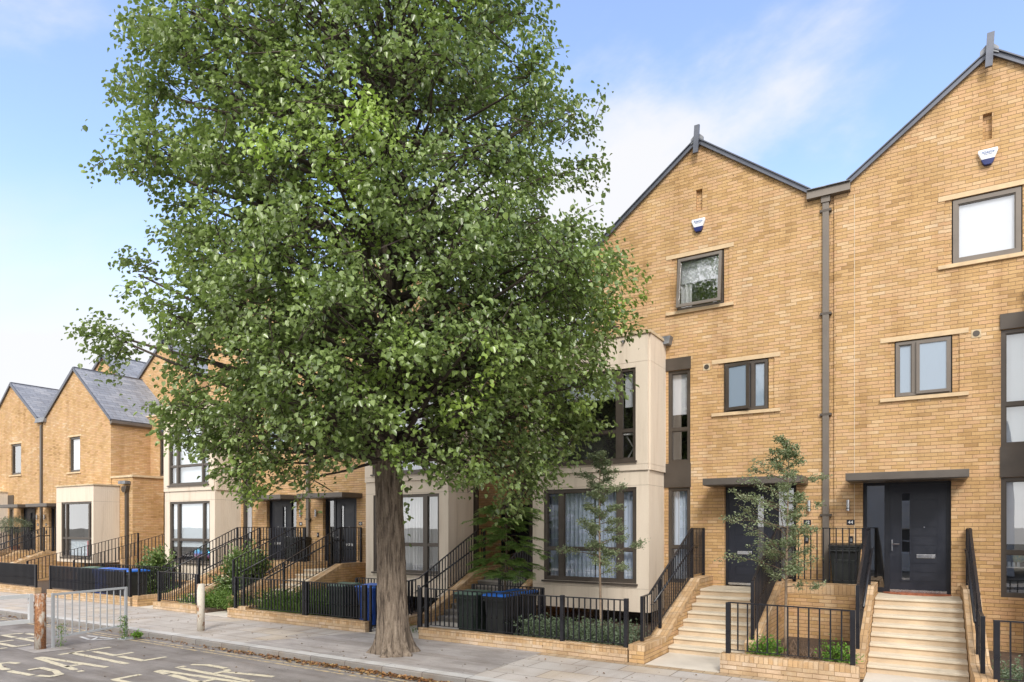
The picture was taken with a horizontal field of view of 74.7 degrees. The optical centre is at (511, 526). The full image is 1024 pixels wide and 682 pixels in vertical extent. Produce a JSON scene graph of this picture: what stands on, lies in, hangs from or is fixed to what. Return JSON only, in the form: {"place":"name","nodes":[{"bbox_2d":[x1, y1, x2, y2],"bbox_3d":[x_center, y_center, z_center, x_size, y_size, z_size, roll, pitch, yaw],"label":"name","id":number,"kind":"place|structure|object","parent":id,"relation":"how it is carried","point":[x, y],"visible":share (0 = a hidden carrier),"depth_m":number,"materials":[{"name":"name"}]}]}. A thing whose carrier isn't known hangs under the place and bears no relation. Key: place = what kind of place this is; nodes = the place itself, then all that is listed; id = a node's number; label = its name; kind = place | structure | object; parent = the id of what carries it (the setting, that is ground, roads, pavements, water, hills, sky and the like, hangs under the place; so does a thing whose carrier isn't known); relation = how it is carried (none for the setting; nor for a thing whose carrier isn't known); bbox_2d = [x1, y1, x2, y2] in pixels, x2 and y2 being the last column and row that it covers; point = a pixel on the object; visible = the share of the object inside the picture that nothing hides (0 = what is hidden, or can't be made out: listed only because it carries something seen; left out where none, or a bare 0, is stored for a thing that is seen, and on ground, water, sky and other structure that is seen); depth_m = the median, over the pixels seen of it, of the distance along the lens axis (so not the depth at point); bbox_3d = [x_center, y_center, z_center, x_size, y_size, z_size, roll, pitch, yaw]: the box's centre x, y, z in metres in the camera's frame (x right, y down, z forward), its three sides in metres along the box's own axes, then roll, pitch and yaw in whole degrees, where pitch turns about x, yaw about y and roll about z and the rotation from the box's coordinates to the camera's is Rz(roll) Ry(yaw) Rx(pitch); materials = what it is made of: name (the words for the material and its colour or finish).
{"place":"outdoors","nodes":[
{"label":"outdoors","id":0,"kind":"place"},
{"bbox_2d":[0,615,425,681],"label":"road","id":1,"kind":"structure","parent":0,"point":[174,658],"depth_m":12.70,"materials":[{"name":"asphalt"}]},
{"bbox_2d":[16,644,70,652],"bbox_3d":[-9.941,2.594,14.226,1.088,0.001,0.706,0,0,37],"label":"concrete footing","id":2,"kind":"object","parent":1,"relation":"on","point":[33,650],"visible":0.8,"depth_m":14.22,"materials":[{"name":"grey concrete"}]},
{"bbox_2d":[34,593,45,649],"bbox_3d":[-9.987,2.024,14.195,0.212,1.193,0.207,0,0,32],"label":"barrier post","id":3,"kind":"object","parent":2,"relation":"on","point":[40,621],"visible":0.94,"depth_m":14.11,"materials":[{"name":"metal"}]},
{"bbox_2d":[0,594,34,625],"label":"barrier gate","id":4,"kind":"structure","parent":3,"relation":"attached to","point":[30,609],"depth_m":13.94,"materials":[{"name":"metal"}]},
{"bbox_2d":[0,647,164,676],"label":"road marking","id":5,"kind":"object","parent":1,"relation":"on","point":[54,671],"visible":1,"depth_m":12.77,"materials":[{"name":"white paint"}]},
{"bbox_2d":[51,587,134,647],"bbox_3d":[-9.286,1.999,14.910,0.309,1.202,1.600,0,0,34],"label":"road barrier","id":6,"kind":"object","parent":1,"relation":"on","point":[53,636],"visible":0.98,"depth_m":14.83,"materials":[{"name":"metal"}]},
{"bbox_2d":[111,664,273,681],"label":"road marking","id":7,"kind":"object","parent":1,"relation":"on","point":[194,675],"visible":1,"depth_m":11.66,"materials":[{"name":"white paint"}]},
{"bbox_2d":[0,617,411,681],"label":"yellow line","id":8,"kind":"object","parent":1,"relation":"on","point":[238,654],"depth_m":13.26,"materials":[{"name":"paint"}]},
{"bbox_2d":[0,614,449,681],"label":"fallen leaves","id":9,"kind":"object","parent":1,"relation":"on","point":[383,673],"visible":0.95,"depth_m":12.35,"materials":[{"name":"brown plant"}]},
{"bbox_2d":[246,584,330,614],"bbox_3d":[-5.460,2.010,18.895,3.121,0.700,3.316,0,0,32],"label":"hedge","id":10,"kind":"object","parent":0,"point":[291,598],"visible":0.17,"depth_m":18.10,"materials":[{"name":"green plant"}]},
{"bbox_2d":[328,582,362,619],"bbox_3d":[-4.222,1.956,17.078,0.600,1.033,0.775,0,0,32],"label":"wheelie bin","id":11,"kind":"object","parent":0,"point":[349,617],"visible":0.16,"depth_m":16.82,"materials":[{"name":"green plastic"}]},
{"bbox_2d":[355,583,376,624],"bbox_3d":[-3.436,1.956,16.770,0.600,1.033,0.775,0,0,32],"label":"wheelie bin","id":12,"kind":"object","parent":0,"point":[373,604],"visible":0.41,"depth_m":16.44,"materials":[{"name":"blue plastic"}]},
{"bbox_2d":[0,592,771,681],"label":"pavement","id":13,"kind":"structure","parent":0,"point":[536,668],"depth_m":15.22,"materials":[{"name":"concrete"}]},
{"bbox_2d":[197,584,204,630],"bbox_3d":[-7.387,1.934,15.918,0.173,1.133,0.168,0,0,32],"label":"bollard","id":14,"kind":"object","parent":13,"relation":"on","point":[200,607],"visible":0.95,"depth_m":15.85,"materials":[{"name":"beige paint"}]},
{"bbox_2d":[61,0,653,657],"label":"street tree","id":15,"kind":"object","parent":13,"relation":"on","point":[399,68],"visible":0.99,"depth_m":11.18,"materials":[{"name":"green plant"}]},
{"bbox_2d":[244,632,541,674],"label":"asphalt footway","id":16,"kind":"structure","parent":13,"relation":"on","point":[474,660],"depth_m":13.15,"materials":[{"name":"asphalt"}]},
{"bbox_2d":[538,653,798,681],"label":"brick edging","id":17,"kind":"object","parent":13,"relation":"on","point":[677,669],"visible":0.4,"depth_m":11.67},
{"bbox_2d":[0,580,863,681],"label":"garden ground","id":18,"kind":"structure","parent":0,"point":[43,585],"depth_m":19.89,"materials":[{"name":"soil"}]},
{"bbox_2d":[0,382,58,550],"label":"terraced house","id":19,"kind":"structure","parent":18,"relation":"on","point":[23,407],"depth_m":34.65,"materials":[{"name":"brick"}]},
{"bbox_2d":[0,550,69,580],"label":"front steps","id":20,"kind":"structure","parent":18,"relation":"on","point":[24,559],"depth_m":31.07,"materials":[{"name":"stone"}]},
{"bbox_2d":[0,527,55,562],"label":"railing","id":21,"kind":"object","parent":20,"relation":"on","point":[38,536],"visible":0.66,"depth_m":30.65,"materials":[{"name":"black paint"}]},
{"bbox_2d":[26,533,138,585],"bbox_3d":[-17.620,1.375,27.646,3.925,2.210,0.078,0,0,-30],"label":"railing","id":22,"kind":"object","parent":18,"relation":"on","point":[27,562],"visible":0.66,"depth_m":27.81,"materials":[{"name":"metal"}]},
{"bbox_2d":[25,367,163,568],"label":"terraced house","id":23,"kind":"structure","parent":18,"relation":"on","point":[99,483],"depth_m":30.64,"materials":[{"name":"brick"}]},
{"bbox_2d":[59,502,91,558],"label":"window","id":24,"kind":"structure","parent":23,"relation":"in","point":[76,542],"depth_m":29.57,"materials":[{"name":"brown metal"}]},
{"bbox_2d":[73,534,163,590],"bbox_3d":[-14.775,1.225,26.292,4.124,2.510,0.079,0,0,-28],"label":"railing","id":25,"kind":"object","parent":18,"relation":"on","point":[119,553],"visible":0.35,"depth_m":26.04,"materials":[{"name":"black paint"}]},
{"bbox_2d":[91,354,145,377],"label":"terraced house","id":26,"kind":"structure","parent":18,"relation":"on","point":[134,368],"depth_m":36.46,"materials":[{"name":"brick"}]},
{"bbox_2d":[146,415,189,581],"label":"side building","id":27,"kind":"structure","parent":18,"relation":"on","point":[157,461],"depth_m":31.22,"materials":[{"name":"brick"}]},
{"bbox_2d":[137,339,207,405],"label":"terraced house","id":28,"kind":"structure","parent":18,"relation":"on","point":[146,371],"depth_m":33.52,"materials":[{"name":"brick"}]},
{"bbox_2d":[132,559,284,606],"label":"front steps","id":29,"kind":"structure","parent":18,"relation":"on","point":[144,600],"depth_m":21.43,"materials":[{"name":"stone"}]},
{"bbox_2d":[138,527,260,595],"bbox_3d":[-10.359,1.105,22.616,0.120,2.150,4.470,0,0,32],"label":"railing","id":30,"kind":"object","parent":29,"relation":"on","point":[193,558],"visible":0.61,"depth_m":22.38,"materials":[{"name":"metal"}]},
{"bbox_2d":[197,527,271,586],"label":"railing","id":31,"kind":"object","parent":29,"relation":"on","point":[220,561],"visible":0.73,"depth_m":21.38,"materials":[{"name":"black paint"}]},
{"bbox_2d":[205,604,226,612],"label":"soil","id":32,"kind":"structure","parent":18,"relation":"on","point":[209,610],"depth_m":19.40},
{"bbox_2d":[205,587,261,608],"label":"weeds","id":33,"kind":"object","parent":32,"relation":"on","point":[223,601],"visible":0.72,"depth_m":19.53,"materials":[{"name":"green plant"}]},
{"bbox_2d":[207,539,273,595],"bbox_3d":[-8.469,1.410,21.082,2.186,2.083,2.148,0,0,-34],"label":"shrub","id":34,"kind":"object","parent":32,"relation":"on","point":[225,582],"visible":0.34,"depth_m":20.86,"materials":[{"name":"green plant"}]},
{"bbox_2d":[161,278,311,579],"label":"terraced house","id":35,"kind":"structure","parent":18,"relation":"on","point":[197,514],"depth_m":24.88,"materials":[{"name":"paint"}]},
{"bbox_2d":[167,425,208,486],"bbox_3d":[-12.048,-2.627,25.089,2.570,2.245,0.270,0,0,32],"label":"window","id":36,"kind":"structure","parent":35,"relation":"in","point":[186,473],"depth_m":25.32,"materials":[{"name":"glass"}]},
{"bbox_2d":[171,501,209,564],"bbox_3d":[-12.045,0.237,25.093,2.570,2.335,0.200,0,0,32],"label":"window","id":37,"kind":"structure","parent":35,"relation":"in","point":[191,518],"depth_m":25.20,"materials":[{"name":"glass"}]},
{"bbox_2d":[271,502,289,559],"bbox_3d":[-8.368,0.253,24.218,1.010,2.247,0.114,0,0,32],"label":"door","id":38,"kind":"structure","parent":35,"relation":"in","point":[277,508],"depth_m":24.25,"materials":[{"name":"black wood"}]},
{"bbox_2d":[227,561,365,609],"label":"front steps","id":39,"kind":"structure","parent":18,"relation":"on","point":[342,572],"depth_m":20.98,"materials":[{"name":"stone"}]},
{"bbox_2d":[232,527,305,594],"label":"railing","id":40,"kind":"object","parent":39,"relation":"on","point":[268,557],"visible":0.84,"depth_m":20.78,"materials":[{"name":"metal"}]},
{"bbox_2d":[242,527,361,605],"bbox_3d":[-6.110,1.105,19.999,0.120,2.150,4.470,0,0,32],"label":"railing","id":41,"kind":"object","parent":39,"relation":"on","point":[339,540],"visible":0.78,"depth_m":20.25,"materials":[{"name":"black paint"}]},
{"bbox_2d":[227,607,368,632],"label":"garden wall","id":42,"kind":"structure","parent":18,"relation":"on","point":[347,624],"depth_m":16.75,"materials":[{"name":"brick"}]},
{"bbox_2d":[234,577,305,614],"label":"railing","id":43,"kind":"object","parent":42,"relation":"on","point":[303,595],"visible":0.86,"depth_m":17.49,"materials":[{"name":"metal"}]},
{"bbox_2d":[305,581,366,620],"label":"railing","id":44,"kind":"object","parent":42,"relation":"on","point":[364,600],"visible":0.94,"depth_m":16.27,"materials":[{"name":"metal"}]},
{"bbox_2d":[297,248,547,606],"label":"terraced house","id":45,"kind":"structure","parent":18,"relation":"on","point":[349,501],"depth_m":20.28,"materials":[{"name":"brick"}]},
{"bbox_2d":[336,500,356,563],"bbox_3d":[-5.533,0.253,22.472,1.010,2.247,0.114,0,0,32],"label":"door","id":46,"kind":"structure","parent":45,"relation":"in","point":[350,506],"depth_m":22.44,"materials":[{"name":"black wood"}]},
{"bbox_2d":[371,493,438,575],"bbox_3d":[-3.107,0.237,19.565,2.570,2.335,0.160,0,0,32],"label":"window","id":47,"kind":"structure","parent":45,"relation":"in","point":[425,544],"depth_m":19.20,"materials":[{"name":"brown metal"}]},
{"bbox_2d":[403,497,437,570],"bbox_3d":[-2.967,0.230,19.785,2.416,2.220,0.097,0,0,32],"label":"curtain","id":48,"kind":"object","parent":45,"relation":"hanging from","point":[413,528],"visible":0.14,"depth_m":19.65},
{"bbox_2d":[408,564,572,625],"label":"front steps","id":49,"kind":"structure","parent":18,"relation":"on","point":[466,581],"depth_m":18.41,"materials":[{"name":"stone"}]},
{"bbox_2d":[407,529,485,613],"bbox_3d":[-1.778,1.225,17.966,0.150,2.310,3.890,0,0,32],"label":"railing","id":50,"kind":"object","parent":49,"relation":"on","point":[426,579],"visible":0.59,"depth_m":18.13,"materials":[{"name":"metal"}]},
{"bbox_2d":[473,366,588,611],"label":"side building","id":51,"kind":"structure","parent":18,"relation":"on","point":[480,501],"depth_m":21.33,"materials":[{"name":"brick"}]},
{"bbox_2d":[525,617,650,645],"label":"soil","id":52,"kind":"structure","parent":18,"relation":"on","point":[633,622],"depth_m":16.10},
{"bbox_2d":[513,614,650,645],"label":"herbs","id":53,"kind":"object","parent":52,"relation":"on","point":[635,633],"visible":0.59,"depth_m":13.59,"materials":[{"name":"green plant"}]},
{"bbox_2d":[555,448,649,627],"bbox_3d":[1.783,0.399,13.878,1.739,3.964,2.194,0,0,-39],"label":"young tree","id":54,"kind":"object","parent":52,"relation":"on","point":[593,528],"visible":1,"depth_m":13.72,"materials":[{"name":"green plant"}]},
{"bbox_2d":[531,124,821,620],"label":"terraced house","id":55,"kind":"structure","parent":18,"relation":"on","point":[725,369],"depth_m":15.88,"materials":[{"name":"brick"}]},
{"bbox_2d":[551,493,594,576],"bbox_3d":[1.517,0.230,17.022,1.243,2.220,0.095,0,0,32],"label":"curtain","id":56,"kind":"object","parent":55,"relation":"hanging from","point":[578,565],"visible":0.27,"depth_m":16.98,"materials":[{"name":"fabric"}]},
{"bbox_2d":[541,487,637,585],"bbox_3d":[1.883,0.237,16.492,2.570,2.335,0.160,0,0,32],"label":"window","id":57,"kind":"structure","parent":55,"relation":"in","point":[619,580],"depth_m":16.69,"materials":[{"name":"brown metal"}]},
{"bbox_2d":[544,367,636,466],"bbox_3d":[1.886,-2.627,16.496,2.570,2.245,0.250,0,0,32],"label":"window","id":58,"kind":"structure","parent":55,"relation":"in","point":[619,431],"depth_m":16.04,"materials":[{"name":"glass"}]},
{"bbox_2d":[596,492,632,578],"bbox_3d":[2.557,0.230,16.383,1.132,2.220,0.093,0,0,32],"label":"curtain","id":59,"kind":"object","parent":55,"relation":"hanging from","point":[628,515],"visible":0.2,"depth_m":16.39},
{"bbox_2d":[669,369,689,463],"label":"window","id":60,"kind":"structure","parent":55,"relation":"in","point":[679,385],"depth_m":16.52,"materials":[{"name":"brown metal"}]},
{"bbox_2d":[669,487,689,582],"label":"window","id":61,"kind":"structure","parent":55,"relation":"in","point":[671,490],"depth_m":16.52,"materials":[{"name":"brown metal"}]},
{"bbox_2d":[674,491,686,578],"bbox_3d":[4.186,0.215,16.590,0.396,2.230,0.095,0,0,32],"label":"curtain","id":62,"kind":"object","parent":55,"relation":"hanging from","point":[680,515],"visible":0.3,"depth_m":16.59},
{"bbox_2d":[676,250,723,310],"bbox_3d":[4.511,-5.910,16.116,1.100,1.260,0.345,0,0,32],"label":"window","id":63,"kind":"structure","parent":55,"relation":"in","point":[713,267],"depth_m":16.19,"materials":[{"name":"brown metal"}]},
{"bbox_2d":[725,359,767,411],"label":"window","id":64,"kind":"structure","parent":55,"relation":"in","point":[746,383],"depth_m":15.51,"materials":[{"name":"glass"}]},
{"bbox_2d":[728,488,773,584],"bbox_3d":[5.571,0.253,15.634,1.010,2.247,0.114,0,0,32],"label":"door","id":65,"kind":"structure","parent":55,"relation":"in","point":[743,571],"depth_m":15.71,"materials":[{"name":"black wood"}]},
{"bbox_2d":[629,575,792,663],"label":"front steps","id":66,"kind":"structure","parent":18,"relation":"on","point":[694,620],"depth_m":13.57,"materials":[{"name":"stone"}]},
{"bbox_2d":[640,528,704,641],"bbox_3d":[3.530,1.105,14.256,0.120,2.150,4.140,0,0,32],"label":"railing","id":67,"kind":"object","parent":66,"relation":"on","point":[660,592],"visible":0.98,"depth_m":14.09,"materials":[{"name":"metal"}]},
{"bbox_2d":[750,528,781,639],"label":"railing","id":68,"kind":"object","parent":66,"relation":"on","point":[762,587],"visible":0.66,"depth_m":12.76,"materials":[{"name":"metal"}]},
{"bbox_2d":[774,636,849,657],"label":"soil","id":69,"kind":"structure","parent":18,"relation":"on","point":[814,642],"depth_m":13.27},
{"bbox_2d":[746,633,786,655],"bbox_3d":[4.416,2.090,11.633,0.659,0.485,0.733,0,0,32],"label":"shrub","id":70,"kind":"object","parent":69,"relation":"on","point":[762,647],"visible":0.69,"depth_m":11.56,"materials":[{"name":"green plant"}]},
{"bbox_2d":[714,434,832,650],"bbox_3d":[4.714,0.329,12.224,1.983,4.003,2.269,0,0,32],"label":"young tree","id":71,"kind":"object","parent":69,"relation":"on","point":[786,452],"visible":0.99,"depth_m":12.04,"materials":[{"name":"green plant"}]},
{"bbox_2d":[765,639,846,662],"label":"dry stems","id":72,"kind":"object","parent":69,"relation":"on","point":[802,652],"visible":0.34,"depth_m":11.48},
{"bbox_2d":[814,634,863,663],"bbox_3d":[5.366,2.063,11.023,0.764,0.557,0.614,0,0,22],"label":"shrub","id":73,"kind":"object","parent":69,"relation":"on","point":[836,651],"visible":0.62,"depth_m":10.96,"materials":[{"name":"green plant"}]},
{"bbox_2d":[787,581,855,640],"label":"raised terrace","id":74,"kind":"structure","parent":18,"relation":"on","point":[835,596],"depth_m":13.80,"materials":[{"name":"brick"}]},
{"bbox_2d":[781,528,865,580],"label":"railing","id":75,"kind":"object","parent":74,"relation":"on","point":[829,554],"visible":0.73,"depth_m":13.77,"materials":[{"name":"metal"}]},
{"bbox_2d":[828,543,861,583],"bbox_3d":[7.038,0.872,14.136,0.600,1.033,0.775,0,0,32],"label":"wheelie bin","id":76,"kind":"object","parent":74,"relation":"on","point":[846,560],"visible":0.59,"depth_m":13.85,"materials":[{"name":"plastic"}]},
{"bbox_2d":[806,31,1023,652],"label":"terraced house","id":77,"kind":"structure","parent":18,"relation":"on","point":[922,313],"depth_m":13.64,"materials":[{"name":"brick"}]},
{"bbox_2d":[890,483,946,593],"bbox_3d":[8.406,0.253,13.887,1.010,2.247,0.114,0,0,32],"label":"door","id":78,"kind":"structure","parent":77,"relation":"in","point":[928,502],"depth_m":13.85,"materials":[{"name":"black wood"}]},
{"bbox_2d":[896,336,950,396],"bbox_3d":[8.429,-3.265,13.753,0.970,1.130,0.120,0,0,32],"label":"window","id":79,"kind":"structure","parent":77,"relation":"in","point":[923,367],"depth_m":13.71,"materials":[{"name":"glass"}]},
{"bbox_2d":[953,186,1020,262],"bbox_3d":[9.354,-5.910,13.224,1.100,1.260,0.090,0,0,32],"label":"window","id":80,"kind":"structure","parent":77,"relation":"in","point":[987,225],"depth_m":13.23,"materials":[{"name":"brown metal"}]},
{"bbox_2d":[1001,328,1023,446],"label":"window","id":81,"kind":"structure","parent":77,"relation":"in","point":[1012,340],"depth_m":13.06,"materials":[{"name":"brown metal"}]},
{"bbox_2d":[1001,477,1023,597],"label":"window","id":82,"kind":"structure","parent":77,"relation":"in","point":[1012,488],"depth_m":13.04,"materials":[{"name":"glass"}]},
{"bbox_2d":[849,582,997,681],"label":"front steps","id":83,"kind":"structure","parent":18,"relation":"on","point":[932,637],"depth_m":11.74,"materials":[{"name":"stone"}]},
{"bbox_2d":[856,528,873,648],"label":"railing","id":84,"kind":"object","parent":83,"relation":"on","point":[864,579],"visible":0.94,"depth_m":11.87,"materials":[{"name":"metal"}]},
{"bbox_2d":[964,528,984,673],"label":"railing","id":85,"kind":"object","parent":83,"relation":"on","point":[972,582],"visible":0.94,"depth_m":10.72,"materials":[{"name":"metal"}]},
{"bbox_2d":[0,0,1023,400],"label":"sky","id":86,"kind":"structure","parent":0,"point":[806,92],"materials":[{"name":"blue"}]},
{"bbox_2d":[646,652,719,672],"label":"path","id":87,"kind":"structure","parent":0,"point":[693,662],"depth_m":12.17,"materials":[{"name":"beige stone"}]},
{"bbox_2d":[863,672,958,681],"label":"path","id":88,"kind":"structure","parent":0,"point":[874,677],"depth_m":10.82,"materials":[{"name":"beige stone"}]},
{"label":"path","id":89,"kind":"structure","parent":0,"visible":0},
{"bbox_2d":[454,589,492,631],"bbox_3d":[-0.849,1.956,15.059,0.600,1.033,0.775,0,0,32],"label":"wheelie bin","id":90,"kind":"object","parent":89,"relation":"on","point":[470,610],"visible":0.56,"depth_m":14.78,"materials":[{"name":"green plastic"}]},
{"bbox_2d":[483,591,521,635],"bbox_3d":[-0.194,1.956,14.655,0.600,1.033,0.775,0,0,32],"label":"wheelie bin","id":91,"kind":"object","parent":89,"relation":"on","point":[499,612],"visible":0.59,"depth_m":14.40,"materials":[{"name":"plastic"}]},
{"bbox_2d":[461,505,553,590],"bbox_3d":[-0.135,0.994,15.672,2.134,2.974,2.165,0,0,-12],"label":"feathery tree","id":92,"kind":"object","parent":89,"relation":"on","point":[502,559],"visible":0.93,"depth_m":15.32,"materials":[{"name":"green plant"}]},
{"bbox_2d":[471,583,544,634],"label":"railing","id":93,"kind":"object","parent":89,"relation":"on","point":[542,590],"visible":0.49,"depth_m":15.06,"materials":[{"name":"metal"}]},
{"label":"ground","id":94,"kind":"structure","parent":0,"visible":0},
{"bbox_2d":[0,584,40,594],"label":"garden wall","id":95,"kind":"structure","parent":94,"relation":"on","point":[18,589],"depth_m":24.70,"materials":[{"name":"brick"}]},
{"bbox_2d":[0,562,37,587],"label":"railing","id":96,"kind":"object","parent":95,"relation":"on","point":[18,573],"visible":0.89,"depth_m":24.87,"materials":[{"name":"black paint"}]},
{"bbox_2d":[47,589,131,605],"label":"garden wall","id":97,"kind":"structure","parent":94,"relation":"on","point":[96,597],"depth_m":22.03,"materials":[{"name":"brick"}]},
{"bbox_2d":[49,565,131,596],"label":"railing","id":98,"kind":"object","parent":97,"relation":"on","point":[64,577],"visible":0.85,"depth_m":22.32,"materials":[{"name":"metal"}]},
{"bbox_2d":[153,601,196,613],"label":"garden wall","id":99,"kind":"structure","parent":94,"relation":"on","point":[177,607],"depth_m":19.60,"materials":[{"name":"brick"}]},
{"bbox_2d":[157,571,198,604],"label":"railing","id":100,"kind":"object","parent":99,"relation":"on","point":[159,584],"visible":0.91,"depth_m":19.69,"materials":[{"name":"metal"}]},
{"bbox_2d":[0,610,490,681],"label":"kerb","id":101,"kind":"structure","parent":94,"relation":"on","point":[366,666],"depth_m":13.38,"materials":[{"name":"concrete"}]},
{"bbox_2d":[0,608,517,681],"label":"kerb top","id":102,"kind":"structure","parent":101,"relation":"on","point":[345,658],"depth_m":13.05,"materials":[{"name":"concrete"}]},
{"bbox_2d":[418,626,628,661],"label":"garden wall","id":103,"kind":"structure","parent":94,"relation":"on","point":[578,649],"depth_m":13.32,"materials":[{"name":"brick"}]},
{"bbox_2d":[424,588,628,647],"bbox_3d":[0.111,1.905,13.567,4.755,1.150,0.075,0,0,32],"label":"railing","id":104,"kind":"object","parent":103,"relation":"on","point":[562,617],"visible":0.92,"depth_m":13.30,"materials":[{"name":"metal"}]},
{"bbox_2d":[720,651,859,681],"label":"garden wall","id":105,"kind":"structure","parent":94,"relation":"on","point":[785,668],"depth_m":10.79,"materials":[{"name":"brick"}]},
{"bbox_2d":[726,602,855,665],"bbox_3d":[4.475,1.730,10.879,1.965,0.900,0.075,0,0,32],"label":"railing","id":106,"kind":"object","parent":105,"relation":"on","point":[852,660],"visible":0.89,"depth_m":10.85,"materials":[{"name":"metal"}]},
{"bbox_3d":[8.795,2.390,8.216,4.644,0.380,0.221,0,0,32],"label":"garden wall","id":107,"kind":"object","parent":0,"visible":0},
{"bbox_2d":[993,620,1023,681],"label":"railing","id":108,"kind":"object","parent":107,"relation":"on","point":[996,649],"visible":1,"depth_m":9.39,"materials":[{"name":"metal"}]},
{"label":"soil","id":109,"kind":"structure","parent":0,"visible":0},
{"bbox_2d":[135,543,178,593],"bbox_3d":[-12.826,1.568,24.141,1.524,1.899,1.748,0,0,-27],"label":"shrub","id":110,"kind":"object","parent":109,"relation":"on","point":[158,558],"visible":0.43,"depth_m":24.02,"materials":[{"name":"green plant"}]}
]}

